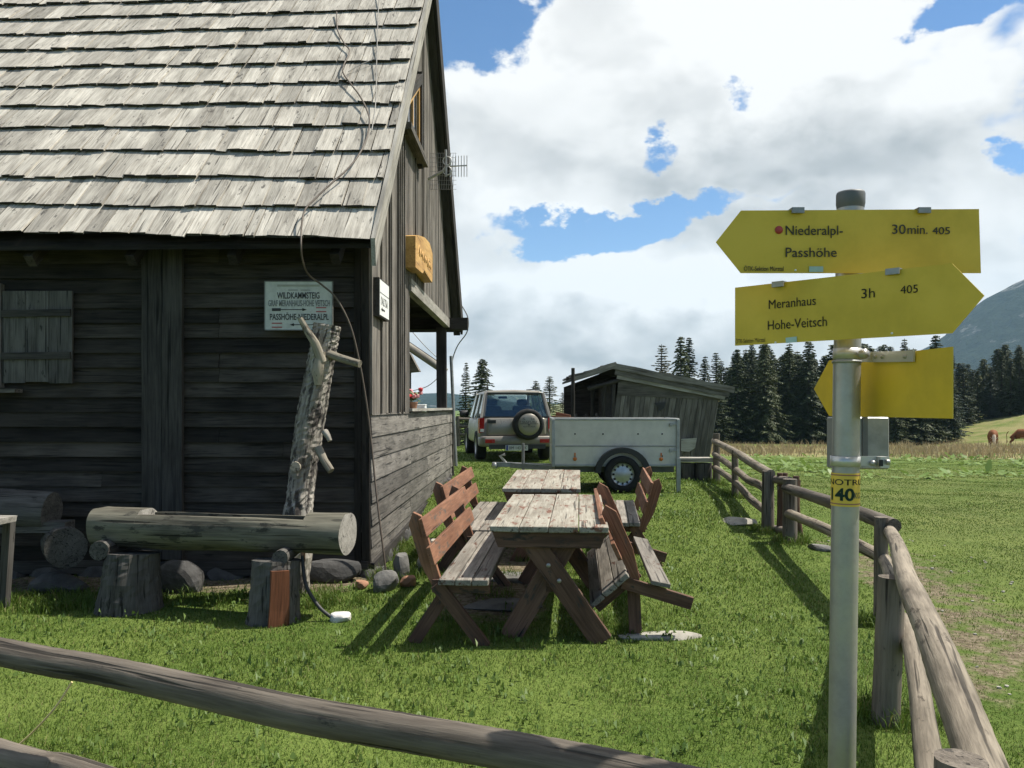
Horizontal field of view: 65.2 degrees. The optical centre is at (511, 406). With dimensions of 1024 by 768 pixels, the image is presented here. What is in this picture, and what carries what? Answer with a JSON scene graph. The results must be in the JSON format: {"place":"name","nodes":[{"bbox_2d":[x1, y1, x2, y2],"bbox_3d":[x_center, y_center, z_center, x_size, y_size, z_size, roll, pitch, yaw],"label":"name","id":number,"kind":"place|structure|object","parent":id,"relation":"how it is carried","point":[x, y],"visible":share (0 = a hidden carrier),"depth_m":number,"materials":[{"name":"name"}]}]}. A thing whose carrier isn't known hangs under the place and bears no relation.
{"place":"outdoors","nodes":[
{"label":"outdoors","id":0,"kind":"place"},
{"bbox_2d":[0,375,1023,767],"bbox_3d":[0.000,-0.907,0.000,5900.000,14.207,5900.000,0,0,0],"label":"ground","id":1,"kind":"structure","parent":0,"point":[1008,425],"depth_m":5.25,"materials":[{"name":"green plant"}]},
{"bbox_2d":[0,515,16,607],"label":"plank bench","id":2,"kind":"object","parent":1,"relation":"on","point":[8,522],"visible":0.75,"depth_m":6.38,"materials":[{"name":"grey wood"}]},
{"bbox_2d":[19,681,72,743],"bbox_3d":[-1.631,1.076,2.750,0.242,0.266,0.008,0,0,0],"label":"straw stalk","id":3,"kind":"object","parent":1,"relation":"on","point":[48,715],"visible":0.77,"depth_m":2.75,"materials":[{"name":"beige plant"}]},
{"bbox_2d":[28,571,88,594],"bbox_3d":[-3.870,1.523,6.844,0.440,0.197,0.227,0,0,0],"label":"stone","id":4,"kind":"object","parent":1,"relation":"on","point":[48,580],"visible":0.78,"depth_m":6.77,"materials":[{"name":"grey stone"}]},
{"bbox_2d":[40,526,87,568],"bbox_3d":[-3.851,1.192,6.875,0.330,0.357,0.435,0,0,-33],"label":"cut log","id":5,"kind":"object","parent":4,"relation":"on","point":[64,547],"visible":0.89,"depth_m":6.70,"materials":[{"name":"grey wood"}]},
{"bbox_2d":[0,519,74,532],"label":"shaded plank","id":6,"kind":"object","parent":5,"relation":"on","point":[47,526],"visible":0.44,"depth_m":6.82,"materials":[{"name":"grey wood"}]},
{"bbox_2d":[0,488,62,526],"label":"shaded log","id":7,"kind":"object","parent":6,"relation":"on","point":[31,508],"visible":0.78,"depth_m":6.82,"materials":[{"name":"grey wood"}]},
{"bbox_2d":[161,559,203,592],"bbox_3d":[-2.881,1.479,6.906,0.380,0.320,0.228,0,0,0],"label":"stone","id":8,"kind":"object","parent":1,"relation":"on","point":[177,574],"visible":0.71,"depth_m":6.82,"materials":[{"name":"grey stone"}]},
{"bbox_2d":[86,506,356,627],"bbox_3d":[-2.312,1.257,6.178,2.152,0.901,0.566,0,0,13],"label":"log trough","id":9,"kind":"object","parent":1,"relation":"on","point":[130,581],"visible":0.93,"depth_m":6.13,"materials":[{"name":"grey wood"}]},
{"bbox_2d":[301,555,330,617],"bbox_3d":[-1.473,1.331,5.970,0.291,0.473,0.072,0,0,27],"label":"drain hose","id":10,"kind":"object","parent":9,"relation":"hanging from","point":[318,606],"visible":1,"depth_m":5.96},
{"bbox_2d":[0,0,467,580],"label":"wooden cabin","id":11,"kind":"object","parent":1,"relation":"on","point":[170,170],"visible":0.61,"depth_m":7.45,"materials":[{"name":"grey wood"}]},
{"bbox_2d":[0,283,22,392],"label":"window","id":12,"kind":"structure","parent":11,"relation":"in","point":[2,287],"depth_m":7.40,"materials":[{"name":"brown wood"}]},
{"bbox_2d":[264,281,332,330],"bbox_3d":[-1.938,-0.920,7.268,0.622,0.450,0.017,0,0,0],"label":"trail sign","id":13,"kind":"object","parent":11,"relation":"attached to","point":[288,305],"visible":1,"depth_m":7.26,"materials":[{"name":"white metal"}]},
{"bbox_2d":[300,11,385,569],"bbox_3d":[-1.629,-1.688,8.398,0.742,6.449,3.206,0,0,-7],"label":"cable","id":14,"kind":"object","parent":11,"relation":"on","point":[307,206],"visible":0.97,"depth_m":7.25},
{"bbox_2d":[348,0,378,131],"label":"wire","id":15,"kind":"object","parent":11,"relation":"attached to","point":[376,68],"visible":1,"depth_m":8.91,"materials":[{"name":"grey metal"}]},
{"bbox_2d":[373,277,388,321],"bbox_3d":[-1.255,-1.025,7.673,0.072,0.360,0.505,0,0,1],"label":"notice board","id":16,"kind":"object","parent":11,"relation":"attached to","point":[380,299],"visible":0.99,"depth_m":7.50,"materials":[{"name":"white wood"}]},
{"bbox_2d":[404,71,427,168],"bbox_3d":[-1.181,-3.710,9.730,0.135,1.220,1.454,0,0,1],"label":"window","id":17,"kind":"structure","parent":11,"relation":"in","point":[414,138],"depth_m":9.98,"materials":[{"name":"brown wood"}]},
{"bbox_2d":[410,387,422,411],"bbox_3d":[-1.272,-0.095,10.296,0.252,0.318,0.259,0,0,-30],"label":"flower pot","id":18,"kind":"object","parent":11,"relation":"on","point":[414,396],"visible":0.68,"depth_m":10.25,"materials":[{"name":"brown stone"}]},
{"bbox_2d":[405,235,432,282],"bbox_3d":[-1.151,-1.880,10.006,0.140,0.540,1.588,0,0,1],"label":"name board","id":19,"kind":"object","parent":11,"relation":"attached to","point":[418,257],"visible":1,"depth_m":9.62,"materials":[{"name":"yellow wood"}]},
{"bbox_2d":[428,149,466,189],"bbox_3d":[-0.930,-3.202,11.431,0.592,0.916,0.144,0,0,1],"label":"tv aerial","id":20,"kind":"object","parent":11,"relation":"attached to","point":[444,169],"visible":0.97,"depth_m":11.39,"materials":[{"name":"grey metal"}]},
{"bbox_2d":[449,306,468,465],"bbox_3d":[-0.960,-0.389,14.539,0.352,2.919,0.139,0,0,0],"label":"lightning conductor","id":21,"kind":"object","parent":11,"relation":"attached to","point":[453,411],"visible":0.98,"depth_m":14.48,"materials":[{"name":"grey metal"}]},
{"bbox_2d":[282,317,361,593],"bbox_3d":[-1.631,0.408,6.764,0.771,2.308,0.384,0,0,0],"label":"bark trunk","id":22,"kind":"object","parent":1,"relation":"on","point":[307,452],"visible":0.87,"depth_m":6.67,"materials":[{"name":"grey wood"}]},
{"bbox_2d":[310,558,361,582],"bbox_3d":[-1.638,1.484,7.200,0.560,0.220,0.240,0,0,0],"label":"stone","id":23,"kind":"object","parent":1,"relation":"on","point":[331,570],"visible":0.78,"depth_m":7.11,"materials":[{"name":"grey stone"}]},
{"bbox_2d":[330,611,350,622],"bbox_3d":[-1.275,1.562,5.930,0.155,0.080,0.110,0,0,0],"label":"stone","id":24,"kind":"object","parent":1,"relation":"on","point":[340,616],"visible":0.89,"depth_m":5.89,"materials":[{"name":"white stone"}]},
{"bbox_2d":[0,637,700,767],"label":"front pole fence","id":25,"kind":"object","parent":1,"relation":"on","point":[448,740],"visible":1,"depth_m":1.92,"materials":[{"name":"grey wood"}]},
{"bbox_2d":[355,580,368,589],"bbox_3d":[-1.294,1.537,6.896,0.110,0.080,0.092,0,0,0],"label":"stone","id":26,"kind":"object","parent":1,"relation":"on","point":[362,584],"visible":0.9,"depth_m":6.86,"materials":[{"name":"orange stone"}]},
{"bbox_2d":[373,570,398,592],"bbox_3d":[-1.071,1.490,6.800,0.200,0.200,0.200,0,0,0],"label":"stone","id":27,"kind":"object","parent":1,"relation":"on","point":[385,580],"visible":0.91,"depth_m":6.74,"materials":[{"name":"grey stone"}]},
{"bbox_2d":[393,552,409,580],"bbox_3d":[-1.002,1.468,7.256,0.150,0.280,0.229,0,0,0],"label":"stone","id":28,"kind":"object","parent":1,"relation":"on","point":[401,562],"visible":0.66,"depth_m":7.17,"materials":[{"name":"grey stone"}]},
{"bbox_2d":[399,575,415,586],"bbox_3d":[-0.903,1.510,6.950,0.140,0.101,0.120,0,0,0],"label":"stone","id":29,"kind":"object","parent":1,"relation":"on","point":[408,581],"visible":1,"depth_m":6.90,"materials":[{"name":"brown stone"}]},
{"bbox_2d":[410,342,447,401],"bbox_3d":[-1.932,0.073,16.761,1.229,3.054,0.678,0,0,0],"label":"lean to","id":30,"kind":"object","parent":1,"relation":"on","point":[419,353],"visible":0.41,"depth_m":16.45,"materials":[{"name":"wood"}]},
{"bbox_2d":[408,485,511,645],"bbox_3d":[-0.356,1.164,6.246,0.570,0.924,1.983,0,1,5],"label":"bench","id":31,"kind":"object","parent":1,"relation":"on","point":[473,567],"visible":0.87,"depth_m":5.42,"materials":[{"name":"brown wood"}]},
{"bbox_2d":[455,416,469,445],"bbox_3d":[0.020,0.876,26.000,5.698,1.168,0.156,0,0,0],"label":"paddock fence","id":32,"kind":"object","parent":1,"relation":"on","point":[458,426],"visible":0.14,"depth_m":25.95,"materials":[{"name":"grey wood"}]},
{"bbox_2d":[456,363,471,444],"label":"spruce tree","id":33,"kind":"object","parent":1,"relation":"on","point":[465,405],"visible":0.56,"depth_m":51.95,"materials":[{"name":"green plant"}]},
{"bbox_2d":[433,466,506,572],"bbox_3d":[-0.402,1.153,8.363,0.570,0.924,1.983,0,1,5],"label":"bench","id":34,"kind":"object","parent":1,"relation":"on","point":[485,514],"visible":0.56,"depth_m":8.01,"materials":[{"name":"red wood"}]},
{"bbox_2d":[460,359,494,444],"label":"spruce tree","id":35,"kind":"object","parent":1,"relation":"on","point":[481,373],"visible":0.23,"depth_m":49.84,"materials":[{"name":"green plant"}]},
{"bbox_2d":[463,597,541,611],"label":"stone slab","id":36,"kind":"structure","parent":1,"relation":"on","point":[495,604],"depth_m":6.29,"materials":[{"name":"grey stone"}]},
{"bbox_2d":[460,385,550,459],"bbox_3d":[-0.159,0.356,20.127,2.240,1.768,4.206,0,0,-9],"label":"parked car","id":37,"kind":"object","parent":1,"relation":"on","point":[509,420],"visible":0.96,"depth_m":18.50,"materials":[{"name":"paint"}]},
{"bbox_2d":[491,571,521,582],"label":"stone slab","id":38,"kind":"structure","parent":1,"relation":"on","point":[513,578],"depth_m":7.19,"materials":[{"name":"grey stone"}]},
{"bbox_2d":[529,381,545,403],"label":"spruce tree","id":39,"kind":"object","parent":1,"relation":"on","point":[535,385],"visible":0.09,"depth_m":57.94,"materials":[{"name":"green plant"}]},
{"bbox_2d":[502,470,579,562],"bbox_3d":[0.380,1.207,8.922,0.802,0.836,1.908,0,1,5],"label":"picnic table","id":40,"kind":"object","parent":1,"relation":"on","point":[534,482],"visible":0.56,"depth_m":8.39,"materials":[{"name":"grey wood"}]},
{"bbox_2d":[490,494,610,643],"bbox_3d":[0.336,1.209,6.298,0.819,0.836,1.908,0,0,5],"label":"picnic table","id":41,"kind":"object","parent":1,"relation":"on","point":[546,535],"visible":0.94,"depth_m":5.45,"materials":[{"name":"grey wood"}]},
{"bbox_2d":[543,376,560,415],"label":"spruce tree","id":42,"kind":"object","parent":1,"relation":"on","point":[550,400],"visible":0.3,"depth_m":53.95,"materials":[{"name":"green plant"}]},
{"bbox_2d":[558,393,563,412],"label":"spruce tree","id":43,"kind":"object","parent":1,"relation":"on","point":[562,405],"visible":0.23,"depth_m":60.02,"materials":[{"name":"green plant"}]},
{"bbox_2d":[551,412,570,416],"bbox_3d":[1.030,0.206,16.000,0.469,0.207,0.500,0,0,0],"label":"board stack","id":44,"kind":"object","parent":1,"relation":"on","point":[558,414],"visible":0.39,"depth_m":16.06,"materials":[{"name":"red wood"}]},
{"bbox_2d":[492,417,680,492],"bbox_3d":[1.112,0.729,12.678,2.867,1.117,1.380,0,0,1],"label":"box trailer","id":45,"kind":"object","parent":1,"relation":"on","point":[621,452],"visible":0.94,"depth_m":12.10,"materials":[{"name":"metal"}]},
{"bbox_2d":[575,412,600,416],"bbox_3d":[1.960,0.686,20.676,0.950,1.089,1.163,0,0,0],"label":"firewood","id":46,"kind":"object","parent":1,"relation":"on","point":[597,414],"visible":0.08,"depth_m":21.04,"materials":[{"name":"brown wood"}]},
{"bbox_2d":[614,466,662,565],"bbox_3d":[1.329,1.178,8.862,0.570,0.924,1.983,0,0,7],"label":"bench","id":47,"kind":"object","parent":1,"relation":"on","point":[634,523],"visible":0.69,"depth_m":8.05,"materials":[{"name":"red wood"}]},
{"bbox_2d":[587,482,693,633],"bbox_3d":[0.844,1.193,6.420,0.570,0.924,1.983,-41,-3,4],"label":"bench","id":48,"kind":"object","parent":1,"relation":"on","point":[613,573],"visible":0.94,"depth_m":5.59,"materials":[{"name":"red wood"}]},
{"bbox_2d":[562,362,734,456],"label":"leaning shed","id":49,"kind":"structure","parent":1,"relation":"on","point":[614,389],"depth_m":19.60,"materials":[{"name":"grey wood"}]},
{"bbox_2d":[617,630,701,640],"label":"stone slab","id":50,"kind":"structure","parent":1,"relation":"on","point":[680,635],"depth_m":5.53,"materials":[{"name":"grey stone"}]},
{"bbox_2d":[651,344,670,373],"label":"spruce tree","id":51,"kind":"object","parent":1,"relation":"on","point":[665,368],"visible":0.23,"depth_m":61.98,"materials":[{"name":"green plant"}]},
{"bbox_2d":[669,336,691,377],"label":"spruce tree","id":52,"kind":"object","parent":1,"relation":"on","point":[679,369],"visible":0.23,"depth_m":66.01,"materials":[{"name":"green plant"}]},
{"bbox_2d":[682,338,697,378],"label":"spruce tree","id":53,"kind":"object","parent":1,"relation":"on","point":[691,366],"visible":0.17,"depth_m":67.90,"materials":[{"name":"green plant"}]},
{"bbox_2d":[680,457,712,481],"bbox_3d":[3.228,1.138,14.200,0.650,0.482,0.350,0,0,0],"label":"plank seat","id":54,"kind":"object","parent":1,"relation":"on","point":[700,468],"visible":0.59,"depth_m":14.06,"materials":[{"name":"grey wood"}]},
{"bbox_2d":[697,357,722,439],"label":"spruce tree","id":55,"kind":"object","parent":1,"relation":"on","point":[705,374],"visible":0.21,"depth_m":69.90,"materials":[{"name":"green plant"}]},
{"bbox_2d":[713,361,726,428],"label":"spruce tree","id":56,"kind":"object","parent":1,"relation":"on","point":[723,373],"visible":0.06,"depth_m":82.41,"materials":[{"name":"green plant"}]},
{"bbox_2d":[707,353,737,443],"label":"spruce tree","id":57,"kind":"object","parent":1,"relation":"on","point":[717,370],"visible":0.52,"depth_m":67.77,"materials":[{"name":"green plant"}]},
{"bbox_2d":[718,369,752,441],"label":"spruce tree","id":58,"kind":"object","parent":1,"relation":"on","point":[728,375],"visible":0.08,"depth_m":72.18,"materials":[{"name":"green plant"}]},
{"bbox_2d":[721,349,759,443],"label":"spruce tree","id":59,"kind":"object","parent":1,"relation":"on","point":[737,405],"visible":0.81,"depth_m":69.72,"materials":[{"name":"green plant"}]},
{"bbox_2d":[723,517,757,525],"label":"stone slab","id":60,"kind":"structure","parent":1,"relation":"on","point":[737,521],"depth_m":9.96,"materials":[{"name":"grey stone"}]},
{"bbox_2d":[724,373,757,442],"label":"spruce tree","id":61,"kind":"object","parent":1,"relation":"on","point":[748,397],"visible":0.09,"depth_m":71.17,"materials":[{"name":"green plant"}]},
{"bbox_2d":[739,350,750,380],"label":"spruce tree","id":62,"kind":"object","parent":1,"relation":"on","point":[746,356],"visible":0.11,"depth_m":75.53,"materials":[{"name":"green plant"}]},
{"bbox_2d":[741,345,759,433],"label":"spruce tree","id":63,"kind":"object","parent":1,"relation":"on","point":[751,356],"visible":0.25,"depth_m":71.82,"materials":[{"name":"green plant"}]},
{"bbox_2d":[741,344,794,443],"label":"spruce tree","id":64,"kind":"object","parent":1,"relation":"on","point":[766,426],"visible":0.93,"depth_m":69.53,"materials":[{"name":"green plant"}]},
{"bbox_2d":[767,352,781,396],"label":"spruce tree","id":65,"kind":"object","parent":1,"relation":"on","point":[773,365],"visible":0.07,"depth_m":77.42,"materials":[{"name":"green plant"}]},
{"bbox_2d":[771,364,812,443],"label":"spruce tree","id":66,"kind":"object","parent":1,"relation":"on","point":[782,399],"visible":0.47,"depth_m":71.66,"materials":[{"name":"green plant"}]},
{"bbox_2d":[776,344,809,442],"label":"spruce tree","id":67,"kind":"object","parent":1,"relation":"on","point":[789,355],"visible":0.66,"depth_m":71.66,"materials":[{"name":"green plant"}]},
{"bbox_2d":[788,359,804,437],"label":"spruce tree","id":68,"kind":"object","parent":1,"relation":"on","point":[797,360],"visible":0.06,"depth_m":73.24,"materials":[{"name":"green plant"}]},
{"bbox_2d":[783,342,827,444],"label":"spruce tree","id":69,"kind":"object","parent":1,"relation":"on","point":[805,398],"visible":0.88,"depth_m":70.65,"materials":[{"name":"green plant"}]},
{"bbox_2d":[786,361,826,443],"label":"spruce tree","id":70,"kind":"object","parent":1,"relation":"on","point":[823,428],"visible":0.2,"depth_m":71.25,"materials":[{"name":"green plant"}]},
{"bbox_2d":[808,544,830,551],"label":"stone slab","id":71,"kind":"structure","parent":1,"relation":"on","point":[821,548],"depth_m":8.51,"materials":[{"name":"grey stone"}]},
{"bbox_2d":[814,365,831,442],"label":"spruce tree","id":72,"kind":"object","parent":1,"relation":"on","point":[822,367],"visible":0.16,"depth_m":71.82,"materials":[{"name":"green plant"}]},
{"bbox_2d":[817,344,833,379],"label":"spruce tree","id":73,"kind":"object","parent":1,"relation":"on","point":[829,354],"visible":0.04,"depth_m":76.62,"materials":[{"name":"green plant"}]},
{"bbox_2d":[716,189,983,767],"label":"signpost","id":74,"kind":"object","parent":1,"relation":"on","point":[898,272],"visible":1,"depth_m":1.74,"materials":[{"name":"metal"}]},
{"bbox_2d":[711,433,1009,767],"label":"pole fence","id":75,"kind":"object","parent":1,"relation":"on","point":[916,635],"visible":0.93,"depth_m":3.68,"materials":[{"name":"grey wood"}]},
{"bbox_2d":[772,473,803,536],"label":"hurdle gate","id":76,"kind":"structure","parent":75,"relation":"attached to","point":[778,479],"depth_m":9.42,"materials":[{"name":"grey wood"}]},
{"bbox_2d":[707,451,1023,479],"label":"dock leaves","id":77,"kind":"object","parent":1,"relation":"on","point":[988,465],"visible":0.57,"depth_m":26.52,"materials":[{"name":"green plant"}]},
{"bbox_2d":[889,417,913,444],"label":"spruce tree","id":78,"kind":"object","parent":1,"relation":"on","point":[895,432],"visible":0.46,"depth_m":70.14,"materials":[{"name":"green plant"}]},
{"bbox_2d":[900,338,909,350],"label":"spruce tree","id":79,"kind":"object","parent":1,"relation":"on","point":[904,346],"visible":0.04,"depth_m":76.08,"materials":[{"name":"green plant"}]},
{"bbox_2d":[900,418,938,444],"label":"spruce tree","id":80,"kind":"object","parent":1,"relation":"on","point":[921,432],"visible":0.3,"depth_m":71.05,"materials":[{"name":"green plant"}]},
{"bbox_2d":[827,536,1013,694],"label":"pebbles","id":81,"kind":"object","parent":1,"relation":"on","point":[1010,583],"visible":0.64,"depth_m":6.83,"materials":[{"name":"stone"}]},
{"bbox_2d":[889,418,952,444],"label":"spruce tree","id":82,"kind":"object","parent":1,"relation":"on","point":[923,428],"visible":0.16,"depth_m":70.94,"materials":[{"name":"green plant"}]},
{"bbox_2d":[924,418,949,443],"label":"spruce tree","id":83,"kind":"object","parent":1,"relation":"on","point":[934,425],"visible":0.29,"depth_m":72.03,"materials":[{"name":"green plant"}]},
{"bbox_2d":[929,335,964,432],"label":"spruce tree","id":84,"kind":"object","parent":1,"relation":"on","point":[934,343],"visible":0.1,"depth_m":77.86,"materials":[{"name":"green plant"}]},
{"bbox_2d":[929,385,969,442],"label":"spruce tree","id":85,"kind":"object","parent":1,"relation":"on","point":[952,423],"visible":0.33,"depth_m":72.70,"materials":[{"name":"green plant"}]},
{"bbox_2d":[953,355,965,392],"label":"spruce tree","id":86,"kind":"object","parent":1,"relation":"on","point":[954,366],"visible":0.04,"depth_m":97.24,"materials":[{"name":"green plant"}]},
{"bbox_2d":[953,363,969,408],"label":"spruce tree","id":87,"kind":"object","parent":1,"relation":"on","point":[958,366],"visible":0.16,"depth_m":90.17,"materials":[{"name":"green plant"}]},
{"bbox_2d":[953,373,973,435],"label":"spruce tree","id":88,"kind":"object","parent":1,"relation":"on","point":[956,396],"visible":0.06,"depth_m":76.43,"materials":[{"name":"green plant"}]},
{"bbox_2d":[964,364,971,394],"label":"spruce tree","id":89,"kind":"object","parent":1,"relation":"on","point":[967,366],"visible":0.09,"depth_m":99.10,"materials":[{"name":"green plant"}]},
{"bbox_2d":[955,363,983,425],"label":"spruce tree","id":90,"kind":"object","parent":1,"relation":"on","point":[962,373],"visible":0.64,"depth_m":83.49,"materials":[{"name":"green plant"}]},
{"bbox_2d":[966,370,979,405],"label":"spruce tree","id":91,"kind":"object","parent":1,"relation":"on","point":[972,374],"visible":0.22,"depth_m":89.80,"materials":[{"name":"green plant"}]},
{"bbox_2d":[967,371,991,419],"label":"spruce tree","id":92,"kind":"object","parent":1,"relation":"on","point":[977,389],"visible":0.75,"depth_m":85.52,"materials":[{"name":"green plant"}]},
{"bbox_2d":[973,359,991,403],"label":"spruce tree","id":93,"kind":"object","parent":1,"relation":"on","point":[982,362],"visible":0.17,"depth_m":91.18,"materials":[{"name":"green plant"}]},
{"bbox_2d":[979,367,1001,418],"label":"spruce tree","id":94,"kind":"object","parent":1,"relation":"on","point":[989,399],"visible":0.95,"depth_m":85.09,"materials":[{"name":"green plant"}]},
{"bbox_2d":[987,430,998,445],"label":"cow","id":95,"kind":"object","parent":1,"relation":"on","point":[992,435],"visible":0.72,"depth_m":60.08},
{"bbox_2d":[988,349,1004,387],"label":"spruce tree","id":96,"kind":"object","parent":1,"relation":"on","point":[996,351],"visible":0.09,"depth_m":98.83,"materials":[{"name":"green plant"}]},
{"bbox_2d":[984,351,1017,414],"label":"spruce tree","id":97,"kind":"object","parent":1,"relation":"on","point":[1001,361],"visible":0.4,"depth_m":86.05,"materials":[{"name":"green plant"}]},
{"bbox_2d":[991,345,1017,387],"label":"spruce tree","id":98,"kind":"object","parent":1,"relation":"on","point":[1005,349],"visible":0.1,"depth_m":97.68,"materials":[{"name":"green plant"}]},
{"bbox_2d":[994,359,1023,415],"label":"spruce tree","id":99,"kind":"object","parent":1,"relation":"on","point":[1010,401],"visible":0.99,"depth_m":83.95,"materials":[{"name":"green plant"}]},
{"bbox_2d":[1006,429,1023,445],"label":"cow","id":100,"kind":"object","parent":1,"relation":"on","point":[1018,434],"visible":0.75,"depth_m":61.49},
{"bbox_2d":[1011,352,1023,401],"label":"spruce tree","id":101,"kind":"object","parent":1,"relation":"on","point":[1018,358],"visible":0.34,"depth_m":85.63,"materials":[{"name":"green plant"}]},
{"bbox_2d":[1011,346,1023,391],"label":"spruce tree","id":102,"kind":"object","parent":1,"relation":"on","point":[1018,350],"visible":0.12,"depth_m":92.19,"materials":[{"name":"green plant"}]},
{"bbox_2d":[1012,359,1023,410],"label":"spruce tree","id":103,"kind":"object","parent":1,"relation":"on","point":[1022,396],"visible":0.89,"depth_m":83.95,"materials":[{"name":"green plant"}]},
{"bbox_2d":[410,0,1023,402],"label":"sky","id":104,"kind":"structure","parent":0,"point":[608,147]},
{"bbox_2d":[413,280,1023,408],"bbox_3d":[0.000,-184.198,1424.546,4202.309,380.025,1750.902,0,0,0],"label":"mountain","id":105,"kind":"structure","parent":0,"point":[986,327],"depth_m":1490.81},
{"bbox_2d":[710,438,1023,461],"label":"dry grass","id":106,"kind":"structure","parent":0,"point":[901,447],"depth_m":44.20,"materials":[{"name":"plant"}]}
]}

